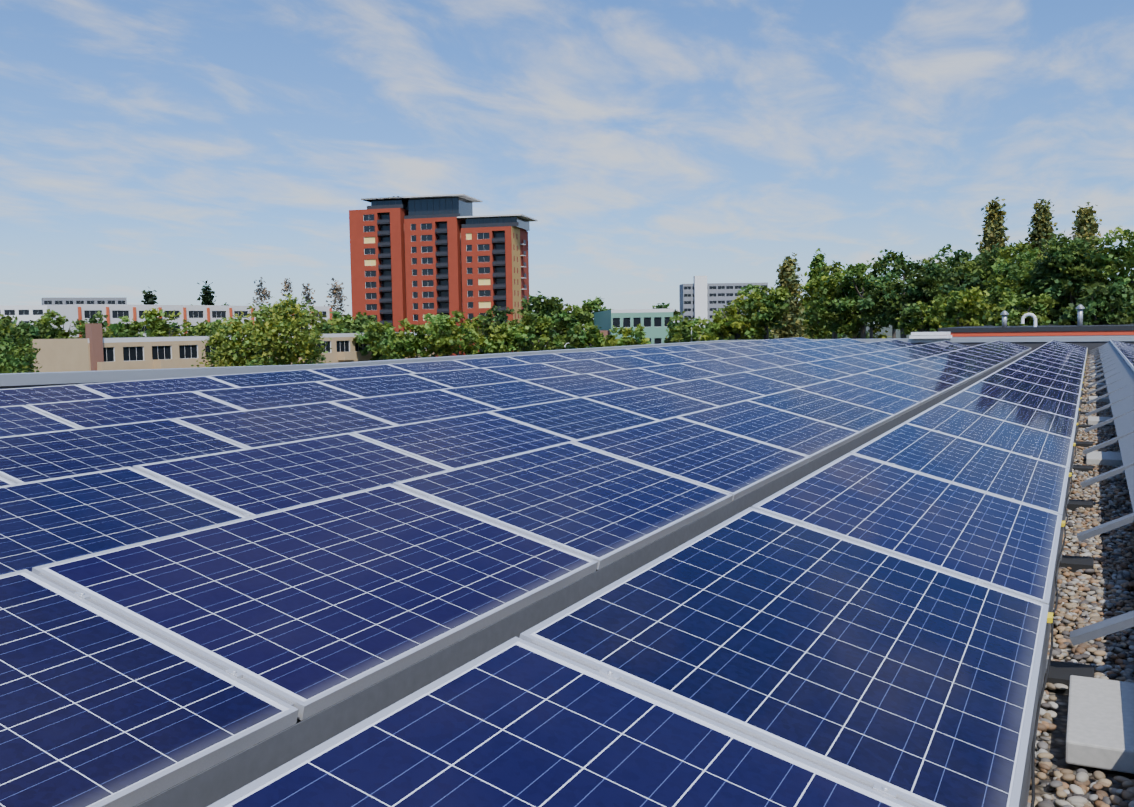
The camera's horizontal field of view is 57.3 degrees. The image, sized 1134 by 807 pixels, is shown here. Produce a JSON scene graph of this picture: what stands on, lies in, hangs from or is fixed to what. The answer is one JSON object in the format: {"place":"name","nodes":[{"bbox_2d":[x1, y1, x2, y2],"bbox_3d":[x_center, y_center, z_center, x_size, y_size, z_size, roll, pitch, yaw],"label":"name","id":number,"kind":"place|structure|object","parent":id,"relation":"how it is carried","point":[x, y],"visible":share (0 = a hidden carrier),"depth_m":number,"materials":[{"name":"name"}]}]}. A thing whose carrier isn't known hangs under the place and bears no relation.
{"place":"outdoors","nodes":[
{"label":"outdoors","id":0,"kind":"place"},
{"bbox_2d":[0,0,1133,319],"label":"sky","id":1,"kind":"structure","parent":0,"point":[167,147],"materials":[{"name":"blue"}]},
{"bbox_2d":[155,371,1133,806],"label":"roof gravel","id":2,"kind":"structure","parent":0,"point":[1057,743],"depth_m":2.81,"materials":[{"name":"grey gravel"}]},
{"bbox_2d":[770,324,916,338],"bbox_3d":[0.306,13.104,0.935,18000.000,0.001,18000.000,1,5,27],"label":"ground","id":3,"kind":"structure","parent":0,"point":[889,332],"depth_m":1252.26,"materials":[{"name":"green plant"}]},
{"bbox_2d":[0,314,41,373],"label":"broadleaf tree","id":4,"kind":"object","parent":3,"relation":"on","point":[18,363],"visible":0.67,"depth_m":82.60,"materials":[{"name":"green plant"}]},
{"bbox_2d":[0,305,48,369],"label":"block","id":5,"kind":"structure","parent":3,"relation":"on","point":[26,313],"depth_m":265.16,"materials":[{"name":"white paint"}]},
{"bbox_2d":[0,317,51,361],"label":"broadleaf tree","id":6,"kind":"object","parent":3,"relation":"on","point":[39,332],"visible":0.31,"depth_m":132.28,"materials":[{"name":"green plant"}]},
{"bbox_2d":[33,309,88,338],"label":"broadleaf tree","id":7,"kind":"object","parent":3,"relation":"on","point":[47,317],"visible":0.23,"depth_m":146.55,"materials":[{"name":"green plant"}]},
{"bbox_2d":[41,297,126,304],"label":"block","id":8,"kind":"structure","parent":3,"relation":"on","point":[66,301],"depth_m":379.88,"materials":[{"name":"white paint"}]},
{"bbox_2d":[70,310,116,337],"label":"tree","id":9,"kind":"object","parent":3,"relation":"on","point":[95,320],"visible":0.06,"depth_m":193.79,"materials":[{"name":"green plant"}]},
{"bbox_2d":[102,316,144,337],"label":"broadleaf tree","id":10,"kind":"object","parent":3,"relation":"on","point":[121,329],"visible":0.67,"depth_m":183.41,"materials":[{"name":"green plant"}]},
{"bbox_2d":[141,290,157,304],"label":"conifer tree","id":11,"kind":"object","parent":3,"relation":"on","point":[150,298],"visible":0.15,"depth_m":248.83,"materials":[{"name":"green plant"}]},
{"bbox_2d":[140,308,195,336],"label":"broadleaf tree","id":12,"kind":"object","parent":3,"relation":"on","point":[158,326],"visible":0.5,"depth_m":175.97,"materials":[{"name":"green plant"}]},
{"bbox_2d":[166,322,181,336],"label":"tree","id":13,"kind":"object","parent":3,"relation":"on","point":[171,326],"visible":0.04,"depth_m":206.47,"materials":[{"name":"green plant"}]},
{"bbox_2d":[47,304,331,337],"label":"building","id":14,"kind":"structure","parent":3,"relation":"on","point":[193,314],"depth_m":207.17,"materials":[{"name":"grey paint"}]},
{"bbox_2d":[197,280,216,304],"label":"conifer tree","id":15,"kind":"object","parent":3,"relation":"on","point":[207,297],"visible":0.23,"depth_m":253.44,"materials":[{"name":"green plant"}]},
{"bbox_2d":[192,319,229,335],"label":"broadleaf tree","id":16,"kind":"object","parent":3,"relation":"on","point":[202,329],"visible":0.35,"depth_m":139.49,"materials":[{"name":"green plant"}]},
{"bbox_2d":[32,332,434,372],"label":"beige brick flats","id":17,"kind":"structure","parent":3,"relation":"on","point":[73,354],"depth_m":117.68,"materials":[{"name":"beige brick"}]},
{"bbox_2d":[85,323,103,370],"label":"chimney","id":18,"kind":"object","parent":17,"relation":"attached to","point":[93,333],"visible":0.36,"depth_m":111.78,"materials":[{"name":"brown brick"}]},
{"bbox_2d":[191,293,331,367],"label":"broadleaf tree","id":19,"kind":"object","parent":3,"relation":"on","point":[272,327],"visible":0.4,"depth_m":79.60,"materials":[{"name":"green plant"}]},
{"bbox_2d":[252,277,270,305],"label":"tree","id":20,"kind":"object","parent":3,"relation":"on","point":[264,294],"visible":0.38,"depth_m":314.51,"materials":[{"name":"grey plant"}]},
{"bbox_2d":[278,278,293,303],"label":"tree","id":21,"kind":"object","parent":3,"relation":"on","point":[287,288],"visible":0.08,"depth_m":316.38,"materials":[{"name":"grey plant"}]},
{"bbox_2d":[298,283,315,305],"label":"tree","id":22,"kind":"object","parent":3,"relation":"on","point":[307,296],"visible":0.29,"depth_m":323.23,"materials":[{"name":"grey plant"}]},
{"bbox_2d":[312,318,349,333],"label":"broadleaf tree","id":23,"kind":"object","parent":3,"relation":"on","point":[325,328],"visible":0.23,"depth_m":153.78,"materials":[{"name":"green plant"}]},
{"bbox_2d":[324,278,348,318],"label":"tree","id":24,"kind":"object","parent":3,"relation":"on","point":[335,294],"visible":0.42,"depth_m":324.74,"materials":[{"name":"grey plant"}]},
{"bbox_2d":[328,311,368,332],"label":"tree","id":25,"kind":"object","parent":3,"relation":"on","point":[349,319],"visible":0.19,"depth_m":212.91,"materials":[{"name":"green plant"}]},
{"bbox_2d":[338,315,383,332],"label":"broadleaf tree","id":26,"kind":"object","parent":3,"relation":"on","point":[358,327],"visible":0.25,"depth_m":183.79,"materials":[{"name":"green plant"}]},
{"bbox_2d":[354,320,396,360],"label":"broadleaf tree","id":27,"kind":"object","parent":3,"relation":"on","point":[373,336],"visible":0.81,"depth_m":145.63,"materials":[{"name":"green plant"}]},
{"bbox_2d":[380,318,437,359],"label":"broadleaf tree","id":28,"kind":"object","parent":3,"relation":"on","point":[401,345],"visible":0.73,"depth_m":124.62,"materials":[{"name":"green plant"}]},
{"bbox_2d":[416,313,448,336],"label":"tree","id":29,"kind":"object","parent":3,"relation":"on","point":[429,315],"visible":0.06,"depth_m":236.71,"materials":[{"name":"green plant"}]},
{"bbox_2d":[349,194,537,356],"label":"apartment building","id":30,"kind":"structure","parent":3,"relation":"on","point":[414,259],"depth_m":268.11,"materials":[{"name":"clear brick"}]},
{"bbox_2d":[421,310,482,357],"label":"broadleaf tree","id":31,"kind":"object","parent":3,"relation":"on","point":[448,342],"visible":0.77,"depth_m":119.29,"materials":[{"name":"green plant"}]},
{"bbox_2d":[463,313,496,352],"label":"tree","id":32,"kind":"object","parent":3,"relation":"on","point":[477,324],"visible":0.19,"depth_m":206.99,"materials":[{"name":"green plant"}]},
{"bbox_2d":[475,305,526,349],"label":"tree","id":33,"kind":"object","parent":3,"relation":"on","point":[502,317],"visible":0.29,"depth_m":198.46,"materials":[{"name":"green plant"}]},
{"bbox_2d":[475,321,528,353],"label":"broadleaf tree","id":34,"kind":"object","parent":3,"relation":"on","point":[514,337],"visible":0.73,"depth_m":125.91,"materials":[{"name":"green plant"}]},
{"bbox_2d":[516,320,545,351],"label":"broadleaf tree","id":35,"kind":"object","parent":3,"relation":"on","point":[523,349],"visible":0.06,"depth_m":148.66,"materials":[{"name":"green plant"}]},
{"bbox_2d":[506,307,566,351],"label":"broadleaf tree","id":36,"kind":"object","parent":3,"relation":"on","point":[541,329],"visible":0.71,"depth_m":139.06,"materials":[{"name":"green plant"}]},
{"bbox_2d":[517,291,567,345],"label":"broadleaf tree","id":37,"kind":"object","parent":3,"relation":"on","point":[546,306],"visible":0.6,"depth_m":182.79,"materials":[{"name":"green plant"}]},
{"bbox_2d":[551,311,579,349],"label":"tree","id":38,"kind":"object","parent":3,"relation":"on","point":[563,345],"visible":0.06,"depth_m":236.40,"materials":[{"name":"green plant"}]},
{"bbox_2d":[552,303,593,338],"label":"broadleaf tree","id":39,"kind":"object","parent":3,"relation":"on","point":[582,315],"visible":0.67,"depth_m":183.19,"materials":[{"name":"green plant"}]},
{"bbox_2d":[564,322,607,348],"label":"broadleaf tree","id":40,"kind":"object","parent":3,"relation":"on","point":[592,335],"visible":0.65,"depth_m":123.23,"materials":[{"name":"green plant"}]},
{"bbox_2d":[580,296,610,319],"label":"broadleaf tree","id":41,"kind":"object","parent":3,"relation":"on","point":[594,305],"visible":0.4,"depth_m":208.33,"materials":[{"name":"green plant"}]},
{"bbox_2d":[584,330,609,345],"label":"brown brick block","id":42,"kind":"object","parent":3,"relation":"on","point":[606,332],"depth_m":151.70,"materials":[{"name":"brown brick"}]},
{"bbox_2d":[601,323,650,346],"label":"broadleaf tree","id":43,"kind":"object","parent":3,"relation":"on","point":[624,340],"visible":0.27,"depth_m":115.30,"materials":[{"name":"green plant"}]},
{"bbox_2d":[594,309,672,343],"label":"building","id":44,"kind":"structure","parent":3,"relation":"on","point":[654,322],"depth_m":149.77,"materials":[{"name":"green paint"}]},
{"bbox_2d":[652,303,685,316],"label":"broadleaf tree","id":45,"kind":"object","parent":3,"relation":"on","point":[665,306],"visible":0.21,"depth_m":198.91,"materials":[{"name":"green plant"}]},
{"bbox_2d":[664,313,714,342],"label":"broadleaf tree","id":46,"kind":"object","parent":3,"relation":"on","point":[685,330],"visible":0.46,"depth_m":108.81,"materials":[{"name":"green plant"}]},
{"bbox_2d":[665,319,719,338],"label":"tree","id":47,"kind":"object","parent":3,"relation":"on","point":[700,329],"depth_m":130.83,"materials":[{"name":"green plant"}]},
{"bbox_2d":[679,282,767,336],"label":"building","id":48,"kind":"structure","parent":3,"relation":"on","point":[719,295],"depth_m":415.72,"materials":[{"name":"white paint"}]},
{"bbox_2d":[693,276,707,326],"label":"lift shaft","id":49,"kind":"object","parent":48,"relation":"attached to","point":[700,296],"visible":0.57,"depth_m":413.48,"materials":[{"name":"white paint"}]},
{"bbox_2d":[699,295,771,340],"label":"broadleaf tree","id":50,"kind":"object","parent":3,"relation":"on","point":[731,325],"visible":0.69,"depth_m":97.67,"materials":[{"name":"green plant"}]},
{"bbox_2d":[735,284,793,339],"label":"broadleaf tree","id":51,"kind":"object","parent":3,"relation":"on","point":[771,302],"visible":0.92,"depth_m":96.36,"materials":[{"name":"green plant"}]},
{"bbox_2d":[769,252,810,338],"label":"poplar tree","id":52,"kind":"object","parent":3,"relation":"on","point":[787,276],"visible":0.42,"depth_m":118.03,"materials":[{"name":"green plant"}]},
{"bbox_2d":[803,248,831,338],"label":"poplar tree","id":53,"kind":"object","parent":3,"relation":"on","point":[817,262],"visible":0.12,"depth_m":121.49,"materials":[{"name":"green plant"}]},
{"bbox_2d":[797,299,846,338],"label":"tree","id":54,"kind":"object","parent":3,"relation":"on","point":[805,332],"visible":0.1,"depth_m":137.59,"materials":[{"name":"green plant"}]},
{"bbox_2d":[797,264,864,338],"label":"broadleaf tree","id":55,"kind":"object","parent":3,"relation":"on","point":[812,285],"visible":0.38,"depth_m":94.26,"materials":[{"name":"green plant"}]},
{"bbox_2d":[813,260,893,338],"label":"broadleaf tree","id":56,"kind":"object","parent":3,"relation":"on","point":[845,307],"visible":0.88,"depth_m":90.03,"materials":[{"name":"green plant"}]},
{"bbox_2d":[839,292,891,338],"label":"tree","id":57,"kind":"object","parent":3,"relation":"on","point":[857,335],"visible":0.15,"depth_m":167.87,"materials":[{"name":"green plant"}]},
{"bbox_2d":[855,273,897,338],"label":"tree","id":58,"kind":"object","parent":3,"relation":"on","point":[871,333],"visible":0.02,"depth_m":152.39,"materials":[{"name":"green plant"}]},
{"bbox_2d":[888,307,900,338],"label":"tree","id":59,"kind":"object","parent":3,"relation":"on","point":[893,333],"visible":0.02,"depth_m":154.77,"materials":[{"name":"brown plant"}]},
{"bbox_2d":[855,249,944,337],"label":"broadleaf tree","id":60,"kind":"object","parent":3,"relation":"on","point":[883,302],"visible":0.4,"depth_m":84.83,"materials":[{"name":"green plant"}]},
{"bbox_2d":[896,292,944,334],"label":"broadleaf tree","id":61,"kind":"object","parent":3,"relation":"on","point":[913,315],"visible":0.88,"depth_m":65.64,"materials":[{"name":"green plant"}]},
{"bbox_2d":[898,244,982,318],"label":"broadleaf tree","id":62,"kind":"object","parent":3,"relation":"on","point":[925,285],"visible":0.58,"depth_m":80.17,"materials":[{"name":"green plant"}]},
{"bbox_2d":[928,286,996,327],"bbox_3d":[23.704,0.654,61.842,3.994,15.096,3.472,-2,4,-12],"label":"broadleaf tree","id":63,"kind":"object","parent":3,"relation":"on","point":[955,301],"visible":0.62,"depth_m":60.72,"materials":[{"name":"green plant"}]},
{"bbox_2d":[932,243,1026,326],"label":"broadleaf tree","id":64,"kind":"object","parent":3,"relation":"on","point":[977,272],"visible":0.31,"depth_m":75.03,"materials":[{"name":"green plant"}]},
{"bbox_2d":[975,197,1017,310],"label":"poplar tree","id":65,"kind":"object","parent":3,"relation":"on","point":[994,233],"visible":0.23,"depth_m":136.81,"materials":[{"name":"green plant"}]},
{"bbox_2d":[982,290,1058,325],"bbox_3d":[24.899,1.146,57.141,3.846,14.770,3.602,-2,4,-20],"label":"broadleaf tree","id":66,"kind":"object","parent":3,"relation":"on","point":[1042,302],"visible":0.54,"depth_m":56.20,"materials":[{"name":"green plant"}]},
{"bbox_2d":[979,240,1071,324],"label":"broadleaf tree","id":67,"kind":"object","parent":3,"relation":"on","point":[1018,268],"visible":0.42,"depth_m":69.25,"materials":[{"name":"green plant"}]},
{"bbox_2d":[938,323,1133,337],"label":"roof parapet","id":68,"kind":"structure","parent":3,"relation":"on","point":[992,331],"depth_m":45.60,"materials":[{"name":"orange"}]},
{"bbox_2d":[1021,313,1036,326],"bbox_3d":[20.621,-3.736,46.358,0.668,0.633,0.148,1,5,27],"label":"curved vent pipe","id":69,"kind":"object","parent":68,"relation":"on","point":[1032,315],"visible":1,"depth_m":46.28,"materials":[{"name":"white paint"}]},
{"bbox_2d":[1000,304,1084,326],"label":"vent pipes","id":70,"kind":"object","parent":68,"relation":"on","point":[1080,308],"visible":1,"depth_m":45.57,"materials":[{"name":"silver metal"}]},
{"bbox_2d":[1025,199,1057,256],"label":"poplar tree","id":71,"kind":"object","parent":3,"relation":"on","point":[1041,223],"visible":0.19,"depth_m":134.58,"materials":[{"name":"green plant"}]},
{"bbox_2d":[1010,228,1122,323],"bbox_3d":[31.038,-1.474,64.810,6.451,18.666,5.965,1,5,22],"label":"broadleaf tree","id":72,"kind":"object","parent":3,"relation":"on","point":[1064,269],"visible":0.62,"depth_m":63.10,"materials":[{"name":"green plant"}]},
{"bbox_2d":[1071,202,1104,256],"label":"poplar tree","id":73,"kind":"object","parent":3,"relation":"on","point":[1085,223],"visible":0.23,"depth_m":132.44,"materials":[{"name":"green plant"}]},
{"bbox_2d":[1053,281,1133,324],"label":"broadleaf tree","id":74,"kind":"object","parent":3,"relation":"on","point":[1102,304],"visible":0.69,"depth_m":52.51,"materials":[{"name":"green plant"}]},
{"bbox_2d":[1078,226,1133,322],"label":"broadleaf tree","id":75,"kind":"object","parent":3,"relation":"on","point":[1120,260],"visible":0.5,"depth_m":61.55,"materials":[{"name":"green plant"}]},
{"bbox_3d":[10.819,7.720,-9.878,52.300,11.996,81.600,1,5,27],"label":"roof","id":76,"kind":"object","parent":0,"visible":0},
{"bbox_2d":[0,337,1133,806],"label":"solar array","id":77,"kind":"object","parent":76,"relation":"on","point":[204,581],"visible":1,"depth_m":3.22,"materials":[{"name":"glass"}]},
{"bbox_2d":[0,336,1133,388],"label":"parapet coping","id":78,"kind":"object","parent":76,"relation":"on","point":[19,380],"visible":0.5,"depth_m":17.10,"materials":[{"name":"silver metal"}]},
{"bbox_2d":[909,332,951,338],"bbox_3d":[11.950,-2.246,34.123,1.250,0.206,0.700,1,5,27],"label":"skylight","id":79,"kind":"object","parent":78,"relation":"on","point":[919,335],"visible":1,"depth_m":33.84,"materials":[{"name":"white paint"}]},
{"bbox_2d":[1030,351,1087,806],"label":"black cable","id":80,"kind":"object","parent":76,"relation":"on","point":[1033,742],"visible":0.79,"depth_m":2.95,"materials":[{"name":"black rubber"}]},
{"bbox_2d":[1027,355,1133,806],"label":"loose gravel pebbles","id":81,"kind":"object","parent":76,"relation":"on","point":[1099,596],"visible":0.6,"depth_m":4.17,"materials":[{"name":"gravel"}]},
{"bbox_2d":[1065,361,1133,773],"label":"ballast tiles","id":82,"kind":"object","parent":76,"relation":"on","point":[1100,725],"visible":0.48,"depth_m":2.76,"materials":[{"name":"concrete"}]}
]}

